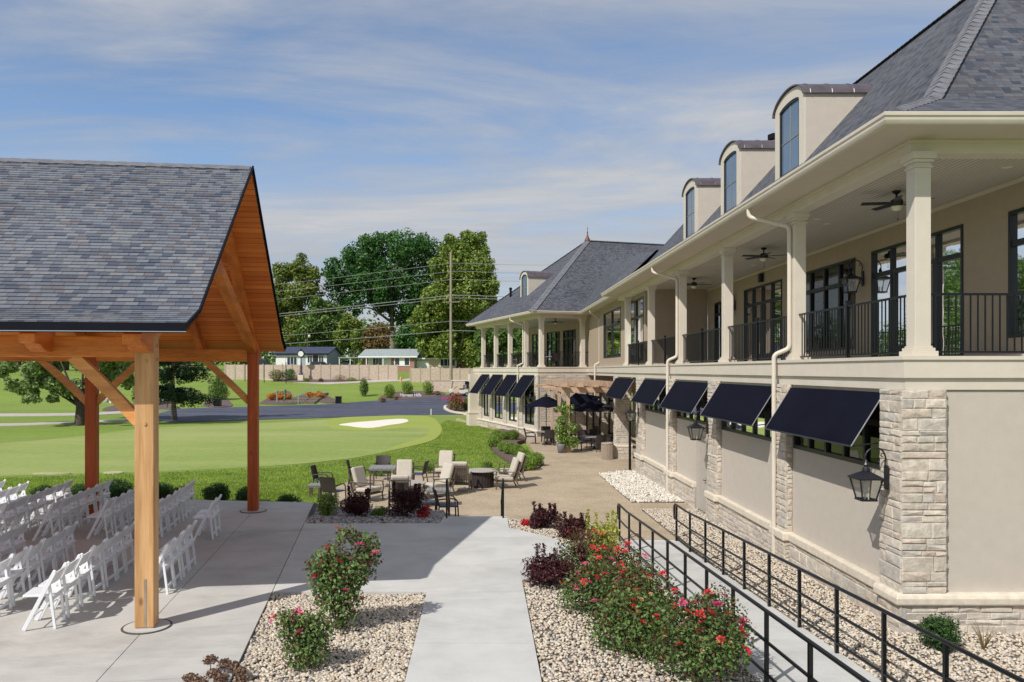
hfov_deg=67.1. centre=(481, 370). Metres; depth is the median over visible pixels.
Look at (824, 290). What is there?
window
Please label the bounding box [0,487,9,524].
folding chair
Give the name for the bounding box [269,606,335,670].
rose bush
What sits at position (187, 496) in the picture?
folding chair
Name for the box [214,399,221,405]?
litter bin
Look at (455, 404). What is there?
slope shrub
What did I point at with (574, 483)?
patio paving
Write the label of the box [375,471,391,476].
green shrub
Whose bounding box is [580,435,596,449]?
dining table
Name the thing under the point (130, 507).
folding chair
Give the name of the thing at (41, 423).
cart path
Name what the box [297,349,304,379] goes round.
street clock
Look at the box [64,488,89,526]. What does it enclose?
folding chair
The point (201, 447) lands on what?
putting green
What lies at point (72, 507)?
folding chair
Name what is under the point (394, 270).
power line
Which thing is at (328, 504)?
green shrub
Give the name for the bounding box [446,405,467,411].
mulch bed
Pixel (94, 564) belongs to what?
folding chair
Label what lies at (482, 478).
fire table
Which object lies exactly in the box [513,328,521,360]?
green tree
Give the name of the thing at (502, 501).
stair handrail
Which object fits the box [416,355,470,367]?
ranch house
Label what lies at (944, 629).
boxwood
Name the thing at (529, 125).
sky
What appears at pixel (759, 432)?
window
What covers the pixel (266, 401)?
mulch bed
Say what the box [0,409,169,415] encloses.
cart path
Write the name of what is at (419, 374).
stone look fence
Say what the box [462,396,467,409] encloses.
slope shrub
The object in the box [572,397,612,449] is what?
patio umbrella
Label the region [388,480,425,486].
coffee table
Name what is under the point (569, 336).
window
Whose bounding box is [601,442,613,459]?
litter bin
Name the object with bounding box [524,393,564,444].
patio umbrella
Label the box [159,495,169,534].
folding chair
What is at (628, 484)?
white gravel
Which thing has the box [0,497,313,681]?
patio slab
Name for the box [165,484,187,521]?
folding chair
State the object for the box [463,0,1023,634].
clubhouse
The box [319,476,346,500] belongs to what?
wicker armchair
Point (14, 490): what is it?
folding chair
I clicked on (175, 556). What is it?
folding chair
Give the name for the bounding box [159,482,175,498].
boxwood
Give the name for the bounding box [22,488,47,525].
folding chair
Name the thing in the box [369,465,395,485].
table
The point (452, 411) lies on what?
curb
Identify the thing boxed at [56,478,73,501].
folding chair
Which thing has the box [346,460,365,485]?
wicker armchair
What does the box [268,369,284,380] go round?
slope shrub
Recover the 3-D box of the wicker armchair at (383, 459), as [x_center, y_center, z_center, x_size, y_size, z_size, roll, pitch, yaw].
[-3.848,3.797,29.948,0.603,0.913,0.734,0,0,2]
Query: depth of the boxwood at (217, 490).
21.75 m
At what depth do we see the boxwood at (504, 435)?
46.93 m
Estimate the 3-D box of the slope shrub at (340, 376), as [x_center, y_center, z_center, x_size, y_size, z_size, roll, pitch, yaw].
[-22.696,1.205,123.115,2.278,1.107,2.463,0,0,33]
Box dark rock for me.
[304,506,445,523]
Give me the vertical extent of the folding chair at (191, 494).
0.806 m
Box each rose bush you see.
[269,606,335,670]
[301,524,383,629]
[554,558,632,618]
[555,524,611,580]
[579,539,656,591]
[583,586,679,658]
[594,562,685,628]
[643,592,753,681]
[679,582,756,672]
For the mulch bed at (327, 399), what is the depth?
99.24 m
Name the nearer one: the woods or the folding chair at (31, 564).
the folding chair at (31, 564)
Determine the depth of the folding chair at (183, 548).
13.18 m
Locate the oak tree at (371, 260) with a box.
[320,227,455,348]
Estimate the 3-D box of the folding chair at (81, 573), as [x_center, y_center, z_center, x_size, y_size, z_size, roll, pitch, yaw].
[-6.107,3.099,11.578,0.445,0.806,0.458,0,0,-8]
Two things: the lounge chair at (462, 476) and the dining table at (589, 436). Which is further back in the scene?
the dining table at (589, 436)
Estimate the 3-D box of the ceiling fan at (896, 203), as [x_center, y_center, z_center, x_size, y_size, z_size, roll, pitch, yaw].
[8.044,-3.195,14.992,1.274,0.560,1.218,0,0,-11]
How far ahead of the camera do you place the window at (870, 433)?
13.59 m
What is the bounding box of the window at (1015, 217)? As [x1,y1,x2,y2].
[1008,207,1023,337]
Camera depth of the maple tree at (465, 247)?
143.09 m
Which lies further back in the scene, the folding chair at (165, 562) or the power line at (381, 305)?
the power line at (381, 305)
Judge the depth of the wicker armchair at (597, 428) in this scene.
45.89 m
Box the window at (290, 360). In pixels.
[287,357,296,364]
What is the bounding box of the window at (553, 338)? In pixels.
[547,331,559,366]
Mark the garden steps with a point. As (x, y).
(304, 399)
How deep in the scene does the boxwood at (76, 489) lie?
22.16 m
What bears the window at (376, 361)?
in the ranch house at (405, 360)
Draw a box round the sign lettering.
[400,393,420,395]
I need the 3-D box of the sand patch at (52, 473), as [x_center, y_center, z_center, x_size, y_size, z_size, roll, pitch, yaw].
[-18.228,4.437,32.712,1.595,0.169,0.447,0,0,0]
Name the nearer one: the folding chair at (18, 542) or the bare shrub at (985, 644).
the bare shrub at (985, 644)
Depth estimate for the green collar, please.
61.31 m
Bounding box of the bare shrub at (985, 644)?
[970,618,998,648]
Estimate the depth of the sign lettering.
105.17 m
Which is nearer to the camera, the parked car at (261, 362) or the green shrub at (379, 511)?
the green shrub at (379, 511)
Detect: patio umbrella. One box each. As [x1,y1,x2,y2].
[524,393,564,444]
[556,393,601,440]
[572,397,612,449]
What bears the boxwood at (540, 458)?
on the mulch bed at (509, 457)
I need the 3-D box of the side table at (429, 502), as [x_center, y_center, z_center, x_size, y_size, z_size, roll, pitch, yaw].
[-1.550,4.020,22.400,0.592,0.460,0.500,0,0,0]
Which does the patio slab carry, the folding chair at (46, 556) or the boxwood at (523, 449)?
the folding chair at (46, 556)
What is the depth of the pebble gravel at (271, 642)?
9.94 m
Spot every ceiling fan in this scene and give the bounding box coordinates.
[687,278,711,288]
[741,248,786,267]
[860,190,933,219]
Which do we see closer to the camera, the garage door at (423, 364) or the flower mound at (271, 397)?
the flower mound at (271, 397)
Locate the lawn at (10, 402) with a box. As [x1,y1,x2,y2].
[0,360,705,513]
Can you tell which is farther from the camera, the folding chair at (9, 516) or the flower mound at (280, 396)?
the flower mound at (280, 396)
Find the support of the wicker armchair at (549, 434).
on the patio paving
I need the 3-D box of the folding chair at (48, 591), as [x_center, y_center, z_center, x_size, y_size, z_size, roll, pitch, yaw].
[-5.983,3.099,10.595,0.445,0.806,0.458,0,0,-10]
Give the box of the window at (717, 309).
[714,301,721,361]
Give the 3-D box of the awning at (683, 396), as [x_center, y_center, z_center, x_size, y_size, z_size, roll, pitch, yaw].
[6.277,0.803,24.026,0.589,0.886,3.972,0,0,0]
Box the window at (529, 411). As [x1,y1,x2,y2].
[525,385,533,424]
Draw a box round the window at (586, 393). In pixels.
[586,393,600,434]
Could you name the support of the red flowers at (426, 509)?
on the gravel soil
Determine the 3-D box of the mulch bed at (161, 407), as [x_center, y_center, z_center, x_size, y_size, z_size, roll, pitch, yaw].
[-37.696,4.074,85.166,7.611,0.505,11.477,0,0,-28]
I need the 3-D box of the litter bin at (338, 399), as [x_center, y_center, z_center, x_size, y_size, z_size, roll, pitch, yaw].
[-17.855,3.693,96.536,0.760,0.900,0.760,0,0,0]
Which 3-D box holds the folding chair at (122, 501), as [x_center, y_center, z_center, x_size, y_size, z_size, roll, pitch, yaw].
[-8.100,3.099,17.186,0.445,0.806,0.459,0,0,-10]
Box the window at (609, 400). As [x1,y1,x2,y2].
[608,397,612,433]
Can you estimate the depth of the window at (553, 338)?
58.19 m
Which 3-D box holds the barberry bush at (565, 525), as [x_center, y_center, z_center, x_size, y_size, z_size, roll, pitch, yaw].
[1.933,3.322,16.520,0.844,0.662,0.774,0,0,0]
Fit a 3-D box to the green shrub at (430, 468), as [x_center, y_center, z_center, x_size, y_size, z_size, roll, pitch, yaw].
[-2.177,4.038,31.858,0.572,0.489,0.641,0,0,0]
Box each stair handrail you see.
[446,478,449,517]
[501,478,503,517]
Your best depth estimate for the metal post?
32.55 m
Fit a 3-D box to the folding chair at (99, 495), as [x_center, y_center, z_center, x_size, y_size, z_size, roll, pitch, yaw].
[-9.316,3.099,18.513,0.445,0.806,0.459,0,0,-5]
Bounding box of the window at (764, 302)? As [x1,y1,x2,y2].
[744,279,781,360]
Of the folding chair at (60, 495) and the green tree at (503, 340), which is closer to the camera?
the folding chair at (60, 495)
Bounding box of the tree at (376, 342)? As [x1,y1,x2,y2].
[359,322,391,349]
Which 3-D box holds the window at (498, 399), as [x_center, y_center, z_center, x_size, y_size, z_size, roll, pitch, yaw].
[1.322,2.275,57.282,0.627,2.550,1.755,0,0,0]
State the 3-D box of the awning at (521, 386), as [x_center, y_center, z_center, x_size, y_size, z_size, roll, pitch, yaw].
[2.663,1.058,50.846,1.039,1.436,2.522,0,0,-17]
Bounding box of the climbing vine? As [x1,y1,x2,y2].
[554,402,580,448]
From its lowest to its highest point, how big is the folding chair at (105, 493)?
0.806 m
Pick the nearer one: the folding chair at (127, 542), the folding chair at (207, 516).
the folding chair at (127, 542)
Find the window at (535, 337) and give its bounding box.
[532,334,538,366]
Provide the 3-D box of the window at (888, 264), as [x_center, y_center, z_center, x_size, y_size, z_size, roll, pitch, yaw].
[9.785,-1.610,17.430,0.110,2.700,3.660,0,0,0]
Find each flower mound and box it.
[266,393,275,399]
[275,393,283,398]
[283,393,291,399]
[306,392,316,396]
[315,392,325,397]
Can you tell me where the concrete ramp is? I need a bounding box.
[617,540,880,681]
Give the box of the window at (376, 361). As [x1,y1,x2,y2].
[373,358,381,364]
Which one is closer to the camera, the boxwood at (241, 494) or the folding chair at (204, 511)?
the folding chair at (204, 511)
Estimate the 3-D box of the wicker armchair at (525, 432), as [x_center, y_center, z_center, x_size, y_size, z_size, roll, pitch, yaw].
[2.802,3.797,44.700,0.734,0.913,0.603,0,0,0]
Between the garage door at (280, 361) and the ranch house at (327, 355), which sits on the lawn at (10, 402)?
the ranch house at (327, 355)
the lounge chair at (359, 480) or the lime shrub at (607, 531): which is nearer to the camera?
the lime shrub at (607, 531)
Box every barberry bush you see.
[339,486,372,515]
[384,481,426,516]
[520,542,585,586]
[527,501,562,528]
[551,511,589,539]
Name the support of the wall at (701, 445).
in the clubhouse
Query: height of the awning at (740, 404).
0.886 m
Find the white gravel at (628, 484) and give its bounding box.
[599,469,684,502]
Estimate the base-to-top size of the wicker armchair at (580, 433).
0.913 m
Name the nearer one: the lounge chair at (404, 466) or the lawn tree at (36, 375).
the lounge chair at (404, 466)
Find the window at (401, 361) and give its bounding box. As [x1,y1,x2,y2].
[394,357,409,365]
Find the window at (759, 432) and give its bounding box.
[722,384,771,441]
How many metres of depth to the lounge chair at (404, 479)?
23.33 m
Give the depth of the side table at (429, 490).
24.15 m
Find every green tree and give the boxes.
[294,296,347,346]
[332,312,370,364]
[392,323,418,348]
[473,328,493,367]
[488,328,521,357]
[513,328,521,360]
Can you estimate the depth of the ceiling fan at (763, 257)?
21.84 m
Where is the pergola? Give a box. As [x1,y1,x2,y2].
[536,379,635,452]
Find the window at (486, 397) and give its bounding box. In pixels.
[484,383,488,415]
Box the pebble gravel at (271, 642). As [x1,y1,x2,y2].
[231,592,425,681]
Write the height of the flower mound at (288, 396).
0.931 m
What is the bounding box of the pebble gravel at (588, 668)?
[508,517,756,681]
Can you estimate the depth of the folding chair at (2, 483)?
19.06 m
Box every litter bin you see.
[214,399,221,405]
[335,396,341,403]
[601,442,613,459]
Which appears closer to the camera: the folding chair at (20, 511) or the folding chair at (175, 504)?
the folding chair at (20, 511)
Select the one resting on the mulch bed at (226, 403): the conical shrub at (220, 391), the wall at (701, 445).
the conical shrub at (220, 391)
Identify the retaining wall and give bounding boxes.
[424,380,467,391]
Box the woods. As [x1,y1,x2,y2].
[14,310,465,365]
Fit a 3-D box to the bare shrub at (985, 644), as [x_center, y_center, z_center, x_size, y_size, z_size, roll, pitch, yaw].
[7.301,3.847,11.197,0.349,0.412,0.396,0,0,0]
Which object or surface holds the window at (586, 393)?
in the clubhouse
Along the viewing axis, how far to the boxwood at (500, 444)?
40.21 m
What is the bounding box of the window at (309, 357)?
[307,355,311,362]
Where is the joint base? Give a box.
[231,504,316,681]
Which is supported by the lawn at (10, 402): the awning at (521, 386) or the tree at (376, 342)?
the tree at (376, 342)
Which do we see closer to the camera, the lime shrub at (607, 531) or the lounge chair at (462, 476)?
the lime shrub at (607, 531)
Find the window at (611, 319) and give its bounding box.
[603,306,620,357]
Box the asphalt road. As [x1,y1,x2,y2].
[159,394,467,422]
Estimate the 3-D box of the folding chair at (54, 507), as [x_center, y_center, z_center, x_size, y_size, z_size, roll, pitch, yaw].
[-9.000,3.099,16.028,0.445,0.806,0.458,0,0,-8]
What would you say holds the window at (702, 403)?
in the clubhouse
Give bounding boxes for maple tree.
[272,253,325,346]
[406,229,499,367]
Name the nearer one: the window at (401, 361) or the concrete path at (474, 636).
the concrete path at (474, 636)
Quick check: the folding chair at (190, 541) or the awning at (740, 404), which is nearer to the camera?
the folding chair at (190, 541)
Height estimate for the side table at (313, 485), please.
0.480 m
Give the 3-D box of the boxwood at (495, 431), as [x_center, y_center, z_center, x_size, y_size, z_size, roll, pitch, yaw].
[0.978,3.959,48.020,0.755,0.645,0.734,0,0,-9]
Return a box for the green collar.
[326,415,441,451]
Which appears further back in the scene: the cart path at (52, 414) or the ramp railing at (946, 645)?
the cart path at (52, 414)
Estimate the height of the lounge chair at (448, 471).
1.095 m
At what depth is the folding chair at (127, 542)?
13.65 m
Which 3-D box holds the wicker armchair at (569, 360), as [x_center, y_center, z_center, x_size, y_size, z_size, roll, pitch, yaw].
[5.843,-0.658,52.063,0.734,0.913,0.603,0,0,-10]
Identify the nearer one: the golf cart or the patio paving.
the patio paving
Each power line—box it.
[275,263,509,284]
[276,271,500,291]
[280,295,503,313]
[283,321,449,335]
[284,279,494,298]
[284,298,483,315]
[285,330,452,343]
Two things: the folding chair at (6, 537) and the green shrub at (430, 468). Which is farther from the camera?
the green shrub at (430, 468)
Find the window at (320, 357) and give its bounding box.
[318,355,323,361]
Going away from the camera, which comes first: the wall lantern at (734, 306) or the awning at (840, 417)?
the awning at (840, 417)
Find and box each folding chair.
[0,479,5,507]
[0,484,20,520]
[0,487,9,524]
[0,499,17,536]
[0,521,28,560]
[0,526,15,561]
[0,546,27,606]
[0,554,13,616]
[2,481,28,516]
[3,495,28,535]
[3,539,43,597]
[11,491,38,530]
[20,532,57,587]
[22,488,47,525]
[22,562,67,630]
[30,485,56,521]
[32,498,62,540]
[38,554,80,619]
[40,526,67,572]
[43,481,66,513]
[44,495,72,535]
[45,521,78,571]
[53,491,80,528]
[55,546,93,607]
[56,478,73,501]
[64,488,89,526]
[70,539,106,596]
[73,485,97,521]
[82,481,105,516]
[83,532,118,587]
[86,497,114,539]
[97,493,123,533]
[99,479,112,505]
[103,526,127,578]
[107,490,129,528]
[107,521,134,570]
[113,488,134,524]
[121,493,134,518]
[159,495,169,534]
[159,499,163,536]
[159,525,190,577]
[159,531,183,585]
[159,537,176,594]
[160,491,176,530]
[162,487,180,525]
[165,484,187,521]
[167,520,196,570]
[175,481,191,517]
[176,478,196,513]
[193,498,217,539]
[197,494,221,532]
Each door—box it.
[277,358,284,364]
[417,361,428,367]
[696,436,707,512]
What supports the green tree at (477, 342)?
on the lawn at (10, 402)
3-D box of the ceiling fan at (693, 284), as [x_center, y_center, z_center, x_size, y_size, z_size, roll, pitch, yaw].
[7.988,-3.195,29.128,1.218,0.560,1.274,0,0,38]
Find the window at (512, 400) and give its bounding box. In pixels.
[509,385,516,421]
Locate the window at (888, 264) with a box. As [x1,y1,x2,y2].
[871,224,962,356]
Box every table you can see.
[308,483,320,497]
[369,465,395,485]
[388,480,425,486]
[419,499,437,509]
[426,487,450,499]
[469,468,496,487]
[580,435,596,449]
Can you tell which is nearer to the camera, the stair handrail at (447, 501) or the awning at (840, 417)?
the awning at (840, 417)
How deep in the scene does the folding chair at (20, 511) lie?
16.53 m
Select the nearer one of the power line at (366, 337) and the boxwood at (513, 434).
the boxwood at (513, 434)
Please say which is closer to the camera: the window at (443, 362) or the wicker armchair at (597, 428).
the wicker armchair at (597, 428)
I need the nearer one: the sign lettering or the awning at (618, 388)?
the awning at (618, 388)
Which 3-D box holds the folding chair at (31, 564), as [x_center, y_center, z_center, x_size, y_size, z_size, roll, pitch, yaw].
[-7.165,3.099,12.095,0.445,0.806,0.458,0,0,-9]
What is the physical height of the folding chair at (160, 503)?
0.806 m
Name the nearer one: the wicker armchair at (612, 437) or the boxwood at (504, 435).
the wicker armchair at (612, 437)
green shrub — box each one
[316,489,339,515]
[369,506,387,515]
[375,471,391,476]
[422,463,434,472]
[481,462,492,467]
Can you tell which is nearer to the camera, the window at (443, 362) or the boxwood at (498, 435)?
the boxwood at (498, 435)
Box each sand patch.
[33,473,70,474]
[103,471,122,473]
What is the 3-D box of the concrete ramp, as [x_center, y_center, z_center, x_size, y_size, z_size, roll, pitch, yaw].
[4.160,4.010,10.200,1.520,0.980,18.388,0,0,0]
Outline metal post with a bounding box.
[629,413,631,470]
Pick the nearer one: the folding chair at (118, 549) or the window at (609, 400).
the folding chair at (118, 549)
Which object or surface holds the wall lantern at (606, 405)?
attached to the clubhouse
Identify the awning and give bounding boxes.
[469,375,489,393]
[480,375,502,394]
[494,375,518,395]
[508,375,533,397]
[605,378,634,399]
[631,379,665,405]
[659,381,707,413]
[700,384,771,426]
[765,387,880,446]
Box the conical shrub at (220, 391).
[206,374,230,399]
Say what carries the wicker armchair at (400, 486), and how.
on the patio paving
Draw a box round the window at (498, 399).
[495,384,501,418]
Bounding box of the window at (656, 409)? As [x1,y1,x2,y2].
[645,379,665,414]
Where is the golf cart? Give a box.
[449,380,467,395]
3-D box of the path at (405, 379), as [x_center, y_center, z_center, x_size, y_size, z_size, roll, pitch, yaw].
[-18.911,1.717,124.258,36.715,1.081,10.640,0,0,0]
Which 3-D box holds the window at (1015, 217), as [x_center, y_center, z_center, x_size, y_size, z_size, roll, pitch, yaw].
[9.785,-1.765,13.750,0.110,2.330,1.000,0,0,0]
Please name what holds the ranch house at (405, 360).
on the lawn at (10, 402)
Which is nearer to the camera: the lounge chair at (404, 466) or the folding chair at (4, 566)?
the folding chair at (4, 566)
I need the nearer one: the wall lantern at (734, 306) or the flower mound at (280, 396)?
the wall lantern at (734, 306)
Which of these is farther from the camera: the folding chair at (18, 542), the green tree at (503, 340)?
the green tree at (503, 340)
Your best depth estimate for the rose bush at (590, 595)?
11.14 m
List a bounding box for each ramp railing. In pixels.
[617,503,869,681]
[673,503,1023,681]
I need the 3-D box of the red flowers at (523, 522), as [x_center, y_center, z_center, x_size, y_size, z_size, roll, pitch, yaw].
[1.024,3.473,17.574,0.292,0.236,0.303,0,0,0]
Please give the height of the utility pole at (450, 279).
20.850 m
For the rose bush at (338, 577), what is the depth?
10.41 m
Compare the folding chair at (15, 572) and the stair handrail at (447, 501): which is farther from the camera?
the stair handrail at (447, 501)
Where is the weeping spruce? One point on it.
(186, 373)
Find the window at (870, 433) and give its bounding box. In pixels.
[793,387,880,469]
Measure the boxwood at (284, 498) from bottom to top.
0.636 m
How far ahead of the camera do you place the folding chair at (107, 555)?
12.64 m
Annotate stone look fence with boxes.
[225,364,397,379]
[410,367,479,381]
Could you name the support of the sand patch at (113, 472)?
on the putting green
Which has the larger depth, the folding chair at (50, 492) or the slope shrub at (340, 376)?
the slope shrub at (340, 376)
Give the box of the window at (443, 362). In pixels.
[440,359,454,365]
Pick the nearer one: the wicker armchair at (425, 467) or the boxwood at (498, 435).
the wicker armchair at (425, 467)
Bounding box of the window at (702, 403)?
[677,381,707,424]
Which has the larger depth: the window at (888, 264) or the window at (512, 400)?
the window at (512, 400)
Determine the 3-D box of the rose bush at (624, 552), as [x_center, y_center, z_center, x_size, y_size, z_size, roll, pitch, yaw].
[2.147,3.202,12.083,1.137,1.025,1.043,0,0,-33]
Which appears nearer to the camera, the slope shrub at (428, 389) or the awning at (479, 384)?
the awning at (479, 384)
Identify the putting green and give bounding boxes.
[0,419,428,475]
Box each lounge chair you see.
[348,466,383,501]
[388,475,411,507]
[393,459,414,487]
[423,462,456,497]
[433,450,454,478]
[449,461,471,492]
[492,457,521,489]
[498,452,526,480]
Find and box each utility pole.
[307,328,310,346]
[448,252,451,379]
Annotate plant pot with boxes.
[556,443,565,452]
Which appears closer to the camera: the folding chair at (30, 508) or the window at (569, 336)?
the folding chair at (30, 508)
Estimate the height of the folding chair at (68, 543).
0.806 m
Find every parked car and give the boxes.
[259,360,276,364]
[309,362,326,364]
[343,361,351,364]
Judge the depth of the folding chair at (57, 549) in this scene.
13.13 m
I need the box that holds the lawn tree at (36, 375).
[0,361,134,425]
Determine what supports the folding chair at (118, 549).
on the patio slab
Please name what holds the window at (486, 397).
in the clubhouse
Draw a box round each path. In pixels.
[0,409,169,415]
[0,419,128,425]
[260,378,409,383]
[405,592,541,681]
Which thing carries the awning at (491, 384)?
attached to the clubhouse
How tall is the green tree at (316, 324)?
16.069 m
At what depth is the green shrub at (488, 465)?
32.64 m
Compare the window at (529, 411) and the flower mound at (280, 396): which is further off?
the flower mound at (280, 396)
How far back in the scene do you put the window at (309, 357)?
147.40 m
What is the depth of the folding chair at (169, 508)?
16.97 m
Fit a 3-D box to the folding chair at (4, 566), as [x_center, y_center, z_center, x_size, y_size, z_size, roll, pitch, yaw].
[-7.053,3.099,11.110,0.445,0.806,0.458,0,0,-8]
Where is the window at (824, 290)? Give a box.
[806,258,854,351]
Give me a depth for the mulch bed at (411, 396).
106.42 m
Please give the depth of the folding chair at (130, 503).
17.60 m
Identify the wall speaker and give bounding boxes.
[758,273,763,281]
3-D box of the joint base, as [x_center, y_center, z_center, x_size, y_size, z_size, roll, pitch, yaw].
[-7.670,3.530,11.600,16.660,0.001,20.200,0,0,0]
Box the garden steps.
[278,393,328,403]
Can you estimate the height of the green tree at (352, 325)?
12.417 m
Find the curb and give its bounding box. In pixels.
[444,405,465,414]
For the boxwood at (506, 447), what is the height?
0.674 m
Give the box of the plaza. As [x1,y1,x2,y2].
[273,516,575,595]
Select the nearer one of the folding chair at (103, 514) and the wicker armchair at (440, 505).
the folding chair at (103, 514)
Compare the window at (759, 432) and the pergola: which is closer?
the window at (759, 432)
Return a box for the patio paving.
[322,418,692,551]
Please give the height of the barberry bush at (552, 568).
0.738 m
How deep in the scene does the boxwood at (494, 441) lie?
42.70 m
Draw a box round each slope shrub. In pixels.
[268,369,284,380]
[283,368,295,379]
[333,375,346,380]
[359,377,368,396]
[384,384,394,397]
[401,381,413,394]
[422,381,433,394]
[442,391,464,410]
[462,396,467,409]
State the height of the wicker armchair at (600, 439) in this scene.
0.913 m
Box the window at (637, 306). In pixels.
[631,296,643,359]
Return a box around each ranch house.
[272,347,343,364]
[338,349,421,371]
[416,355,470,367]
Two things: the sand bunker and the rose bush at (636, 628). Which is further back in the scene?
the sand bunker
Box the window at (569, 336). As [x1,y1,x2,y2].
[563,329,575,366]
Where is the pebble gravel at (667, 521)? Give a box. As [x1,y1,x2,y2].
[642,508,1023,681]
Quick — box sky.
[0,0,959,359]
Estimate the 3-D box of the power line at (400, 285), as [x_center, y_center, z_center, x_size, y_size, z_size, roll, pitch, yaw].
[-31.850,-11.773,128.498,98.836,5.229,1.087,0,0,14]
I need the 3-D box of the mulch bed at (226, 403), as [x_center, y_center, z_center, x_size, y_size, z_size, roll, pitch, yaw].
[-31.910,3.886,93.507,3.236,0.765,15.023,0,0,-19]
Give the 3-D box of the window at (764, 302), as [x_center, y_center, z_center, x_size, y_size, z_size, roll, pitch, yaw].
[9.785,-1.610,26.800,0.110,2.700,3.600,0,0,0]
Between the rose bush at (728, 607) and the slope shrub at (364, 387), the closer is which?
the rose bush at (728, 607)
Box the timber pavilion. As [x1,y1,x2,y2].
[0,158,286,634]
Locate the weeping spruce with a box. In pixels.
[131,361,217,419]
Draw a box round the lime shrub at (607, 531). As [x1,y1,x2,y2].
[584,508,622,552]
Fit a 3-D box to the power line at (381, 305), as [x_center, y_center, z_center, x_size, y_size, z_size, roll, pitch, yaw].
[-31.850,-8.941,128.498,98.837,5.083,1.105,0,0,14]
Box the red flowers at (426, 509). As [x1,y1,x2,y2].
[416,504,431,516]
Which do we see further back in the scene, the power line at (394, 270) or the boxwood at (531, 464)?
the power line at (394, 270)
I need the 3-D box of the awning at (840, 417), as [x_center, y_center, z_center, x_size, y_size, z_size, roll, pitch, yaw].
[6.277,0.803,14.411,0.589,0.886,3.802,0,0,0]
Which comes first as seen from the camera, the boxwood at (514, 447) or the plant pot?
the boxwood at (514, 447)
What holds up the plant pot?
on the patio paving
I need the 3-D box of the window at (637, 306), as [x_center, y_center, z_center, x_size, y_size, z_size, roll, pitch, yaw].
[7.085,-1.835,35.200,0.110,2.770,3.400,0,0,0]
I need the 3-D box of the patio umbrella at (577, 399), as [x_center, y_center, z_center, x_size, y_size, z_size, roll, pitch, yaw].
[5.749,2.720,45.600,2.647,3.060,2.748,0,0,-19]
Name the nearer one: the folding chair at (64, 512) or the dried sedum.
the dried sedum
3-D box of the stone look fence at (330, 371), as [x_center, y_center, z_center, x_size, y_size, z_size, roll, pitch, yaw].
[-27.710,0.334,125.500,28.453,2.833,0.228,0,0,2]
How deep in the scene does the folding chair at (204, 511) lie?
16.70 m
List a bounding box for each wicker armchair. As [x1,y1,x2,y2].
[310,465,332,492]
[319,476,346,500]
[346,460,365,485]
[374,455,390,480]
[395,481,422,505]
[412,460,428,485]
[432,487,458,515]
[523,428,535,443]
[541,426,551,442]
[543,430,554,445]
[549,353,559,366]
[561,354,572,366]
[577,431,590,446]
[582,429,596,444]
[585,426,599,441]
[591,435,606,451]
[606,432,613,441]
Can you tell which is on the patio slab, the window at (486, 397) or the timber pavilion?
the timber pavilion
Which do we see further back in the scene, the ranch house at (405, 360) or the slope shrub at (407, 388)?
the ranch house at (405, 360)
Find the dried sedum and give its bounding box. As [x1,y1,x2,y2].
[181,654,248,681]
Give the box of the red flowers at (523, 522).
[520,519,531,525]
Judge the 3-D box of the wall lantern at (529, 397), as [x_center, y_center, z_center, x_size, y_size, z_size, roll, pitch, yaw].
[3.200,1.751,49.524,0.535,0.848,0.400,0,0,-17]
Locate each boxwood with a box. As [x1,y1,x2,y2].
[29,485,51,494]
[68,483,84,494]
[103,478,134,497]
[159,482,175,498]
[200,482,231,499]
[235,486,246,500]
[275,493,301,501]
[486,435,499,446]
[491,429,500,434]
[491,433,501,439]
[496,441,506,450]
[499,431,508,439]
[502,441,513,453]
[508,429,518,439]
[510,444,522,454]
[515,447,529,456]
[525,455,537,470]
[528,452,544,465]
[915,612,963,651]
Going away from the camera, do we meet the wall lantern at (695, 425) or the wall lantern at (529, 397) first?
the wall lantern at (695, 425)
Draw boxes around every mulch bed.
[102,403,179,410]
[203,397,232,407]
[259,391,296,404]
[273,379,370,381]
[317,391,334,403]
[378,391,444,400]
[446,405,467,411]
[489,429,543,470]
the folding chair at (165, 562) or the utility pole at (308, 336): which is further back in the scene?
the utility pole at (308, 336)
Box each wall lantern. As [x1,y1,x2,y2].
[526,391,534,402]
[602,397,613,413]
[624,402,638,420]
[687,410,707,439]
[720,294,735,310]
[839,260,863,292]
[847,447,888,501]
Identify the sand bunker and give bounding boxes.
[339,419,407,427]
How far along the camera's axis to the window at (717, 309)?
31.85 m

